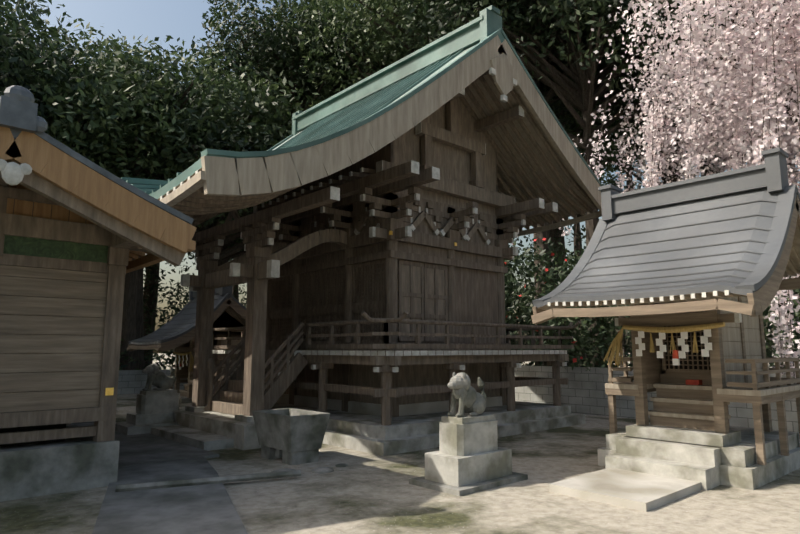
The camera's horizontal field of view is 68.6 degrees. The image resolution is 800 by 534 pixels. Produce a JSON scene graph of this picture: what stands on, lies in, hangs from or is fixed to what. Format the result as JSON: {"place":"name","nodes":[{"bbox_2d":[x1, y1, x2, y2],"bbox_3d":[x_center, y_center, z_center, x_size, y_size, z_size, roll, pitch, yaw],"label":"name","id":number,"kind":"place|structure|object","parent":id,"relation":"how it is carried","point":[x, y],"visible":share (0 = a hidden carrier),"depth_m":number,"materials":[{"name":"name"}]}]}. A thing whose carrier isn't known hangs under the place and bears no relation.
{"place":"outdoors","nodes":[
{"label":"outdoors","id":0,"kind":"place"},
{"bbox_2d":[71,421,347,533],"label":"path","id":1,"kind":"structure","parent":0,"point":[161,485],"depth_m":5.78,"materials":[{"name":"grey stone"}]},
{"bbox_2d":[0,353,799,533],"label":"ground","id":2,"kind":"structure","parent":0,"point":[364,493],"depth_m":5.49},
{"bbox_2d":[0,0,74,147],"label":"tree","id":3,"kind":"object","parent":2,"relation":"on","point":[35,23],"visible":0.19,"depth_m":15.66,"materials":[{"name":"green plant"}]},
{"bbox_2d":[0,0,112,129],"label":"tree","id":4,"kind":"object","parent":2,"relation":"on","point":[25,22],"depth_m":19.65,"materials":[{"name":"green plant"}]},
{"bbox_2d":[0,0,132,176],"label":"tree","id":5,"kind":"object","parent":2,"relation":"on","point":[19,37],"visible":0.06,"depth_m":16.55,"materials":[{"name":"green plant"}]},
{"bbox_2d":[0,85,196,501],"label":"wooden building","id":6,"kind":"structure","parent":2,"relation":"on","point":[78,232],"depth_m":5.96,"materials":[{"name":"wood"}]},
{"bbox_2d":[71,39,160,168],"bbox_3d":[-13.190,-1.891,24.742,11.970,14.244,10.837,0,-8,1],"label":"tree","id":7,"kind":"object","parent":2,"relation":"on","point":[91,50],"depth_m":21.15,"materials":[{"name":"green plant"}]},
{"bbox_2d":[0,0,267,233],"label":"tree","id":8,"kind":"object","parent":2,"relation":"on","point":[59,87],"visible":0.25,"depth_m":16.39,"materials":[{"name":"green plant"}]},
{"bbox_2d":[115,363,179,434],"bbox_3d":[-4.246,2.284,10.300,1.240,1.171,0.840,7,-11,-42],"label":"guardian dog statue","id":9,"kind":"object","parent":2,"relation":"on","point":[158,406],"visible":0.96,"depth_m":10.11,"materials":[{"name":"stone"}]},
{"bbox_2d":[0,18,312,369],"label":"tree","id":10,"kind":"object","parent":2,"relation":"on","point":[132,325],"visible":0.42,"depth_m":18.22,"materials":[{"name":"green plant"}]},
{"bbox_2d":[62,89,291,264],"bbox_3d":[-7.126,-0.731,22.597,13.765,11.405,13.734,2,-8,-11],"label":"tree","id":11,"kind":"object","parent":2,"relation":"on","point":[231,252],"visible":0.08,"depth_m":18.21,"materials":[{"name":"green plant"}]},
{"bbox_2d":[143,85,227,366],"bbox_3d":[-12.301,-1.532,27.674,11.324,14.405,11.296,7,-11,-42],"label":"tree","id":12,"kind":"object","parent":2,"relation":"on","point":[149,304],"depth_m":27.15,"materials":[{"name":"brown plant"}]},
{"bbox_2d":[127,285,245,402],"bbox_3d":[-5.644,2.256,16.724,3.330,3.760,2.476,7,-11,-42],"label":"small shrine","id":13,"kind":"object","parent":2,"relation":"on","point":[176,333],"visible":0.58,"depth_m":16.29,"materials":[{"name":"wood"}]},
{"bbox_2d":[81,51,324,265],"bbox_3d":[-7.867,-1.447,24.456,13.546,13.348,13.443,7,-11,-42],"label":"tree","id":14,"kind":"object","parent":2,"relation":"on","point":[258,101],"visible":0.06,"depth_m":21.25,"materials":[{"name":"green plant"}]},
{"bbox_2d":[187,207,249,300],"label":"tree","id":15,"kind":"object","parent":2,"relation":"on","point":[236,293],"depth_m":38.18,"materials":[{"name":"green plant"}]},
{"bbox_2d":[177,0,385,138],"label":"tree","id":16,"kind":"object","parent":2,"relation":"on","point":[251,36],"visible":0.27,"depth_m":24.06,"materials":[{"name":"green plant"}]},
{"bbox_2d":[252,408,329,465],"bbox_3d":[-1.443,2.206,7.670,0.600,0.600,0.960,7,-11,-42],"label":"stone basin","id":17,"kind":"object","parent":2,"relation":"on","point":[291,436],"visible":1,"depth_m":7.42,"materials":[{"name":"grey stone"}]},
{"bbox_2d":[239,3,363,105],"bbox_3d":[-3.315,-3.701,29.105,9.954,19.050,10.225,7,-11,-42],"label":"tree","id":18,"kind":"object","parent":2,"relation":"on","point":[330,86],"visible":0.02,"depth_m":25.54,"materials":[{"name":"green plant"}]},
{"bbox_2d":[191,0,416,117],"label":"tree","id":19,"kind":"object","parent":2,"relation":"on","point":[268,31],"visible":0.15,"depth_m":23.70,"materials":[{"name":"green plant"}]},
{"bbox_2d":[121,5,602,455],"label":"main shrine building","id":20,"kind":"structure","parent":2,"relation":"on","point":[368,267],"depth_m":10.35,"materials":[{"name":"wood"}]},
{"bbox_2d":[245,0,553,109],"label":"tree","id":21,"kind":"object","parent":2,"relation":"on","point":[318,35],"visible":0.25,"depth_m":22.51,"materials":[{"name":"green plant"}]},
{"bbox_2d":[117,366,798,431],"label":"block wall","id":22,"kind":"structure","parent":2,"relation":"on","point":[583,392],"depth_m":14.91,"materials":[{"name":"concrete"}]},
{"bbox_2d":[119,220,799,369],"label":"understory shrubs","id":23,"kind":"object","parent":2,"relation":"on","point":[523,274],"visible":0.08,"depth_m":20.04,"materials":[{"name":"green plant"}]},
{"bbox_2d":[409,372,527,495],"bbox_3d":[0.752,1.745,6.433,1.120,1.171,0.720,7,-11,-42],"label":"guardian dog statue","id":24,"kind":"object","parent":2,"relation":"on","point":[470,456],"visible":1,"depth_m":6.22,"materials":[{"name":"stone"}]},
{"bbox_2d":[306,0,642,114],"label":"tree","id":25,"kind":"object","parent":2,"relation":"on","point":[373,3],"visible":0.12,"depth_m":21.18,"materials":[{"name":"green plant"}]},
{"bbox_2d":[365,0,624,135],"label":"tree","id":26,"kind":"object","parent":2,"relation":"on","point":[568,130],"depth_m":24.49,"materials":[{"name":"green plant"}]},
{"bbox_2d":[503,232,515,344],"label":"tree","id":27,"kind":"object","parent":2,"relation":"on","point":[510,294],"depth_m":38.30,"materials":[{"name":"green plant"}]},
{"bbox_2d":[356,0,673,365],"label":"tree","id":28,"kind":"object","parent":2,"relation":"on","point":[540,236],"visible":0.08,"depth_m":20.11,"materials":[{"name":"green plant"}]},
{"bbox_2d":[392,0,755,367],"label":"tree","id":29,"kind":"object","parent":2,"relation":"on","point":[579,92],"visible":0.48,"depth_m":18.94,"materials":[{"name":"green plant"}]},
{"bbox_2d":[541,57,654,366],"bbox_3d":[7.147,-3.817,26.931,9.533,18.712,10.109,7,-11,-42],"label":"tree","id":30,"kind":"object","parent":2,"relation":"on","point":[553,231],"visible":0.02,"depth_m":26.68,"materials":[{"name":"green plant"}]},
{"bbox_2d":[571,131,647,366],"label":"tree","id":31,"kind":"object","parent":2,"relation":"on","point":[608,181],"visible":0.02,"depth_m":42.96,"materials":[{"name":"green plant"}]},
{"bbox_2d":[609,137,637,363],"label":"tree","id":32,"kind":"object","parent":2,"relation":"on","point":[628,182],"depth_m":38.51,"materials":[{"name":"brown plant"}]},
{"bbox_2d":[515,0,734,183],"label":"tree","id":33,"kind":"object","parent":2,"relation":"on","point":[634,111],"visible":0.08,"depth_m":21.08,"materials":[{"name":"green plant"}]},
{"bbox_2d":[504,237,799,371],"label":"camellia bushes","id":34,"kind":"object","parent":2,"relation":"on","point":[579,342],"visible":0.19,"depth_m":16.80,"materials":[{"name":"green plant"}]},
{"bbox_2d":[531,147,799,511],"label":"small shrine","id":35,"kind":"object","parent":2,"relation":"on","point":[692,272],"visible":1,"depth_m":6.88,"materials":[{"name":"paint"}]},
{"bbox_2d":[572,92,762,184],"bbox_3d":[14.411,-3.730,30.159,12.638,19.406,11.885,-2,-8,14],"label":"tree","id":36,"kind":"object","parent":2,"relation":"on","point":[608,159],"visible":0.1,"depth_m":30.32,"materials":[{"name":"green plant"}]},
{"bbox_2d":[559,0,799,383],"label":"weeping cherry tree","id":37,"kind":"object","parent":2,"relation":"on","point":[770,75],"visible":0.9,"depth_m":13.38,"materials":[{"name":"pink plant"}]},
{"bbox_2d":[572,5,797,363],"bbox_3d":[11.889,-5.257,18.573,13.265,19.230,13.421,-5,-9,31],"label":"tree","id":38,"kind":"object","parent":2,"relation":"on","point":[618,51],"visible":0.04,"depth_m":20.36,"materials":[{"name":"green plant"}]},
{"bbox_2d":[590,0,799,98],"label":"tree","id":39,"kind":"object","parent":2,"relation":"on","point":[641,63],"visible":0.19,"depth_m":17.16,"materials":[{"name":"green plant"}]},
{"bbox_2d":[699,65,716,176],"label":"tree","id":40,"kind":"object","parent":2,"relation":"on","point":[703,167],"depth_m":23.45,"materials":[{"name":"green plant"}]},
{"bbox_2d":[694,1,798,57],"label":"tree","id":41,"kind":"object","parent":2,"relation":"on","point":[743,17],"visible":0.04,"depth_m":17.17,"materials":[{"name":"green plant"}]},
{"bbox_2d":[2,0,799,353],"label":"sky","id":42,"kind":"structure","parent":0,"point":[183,19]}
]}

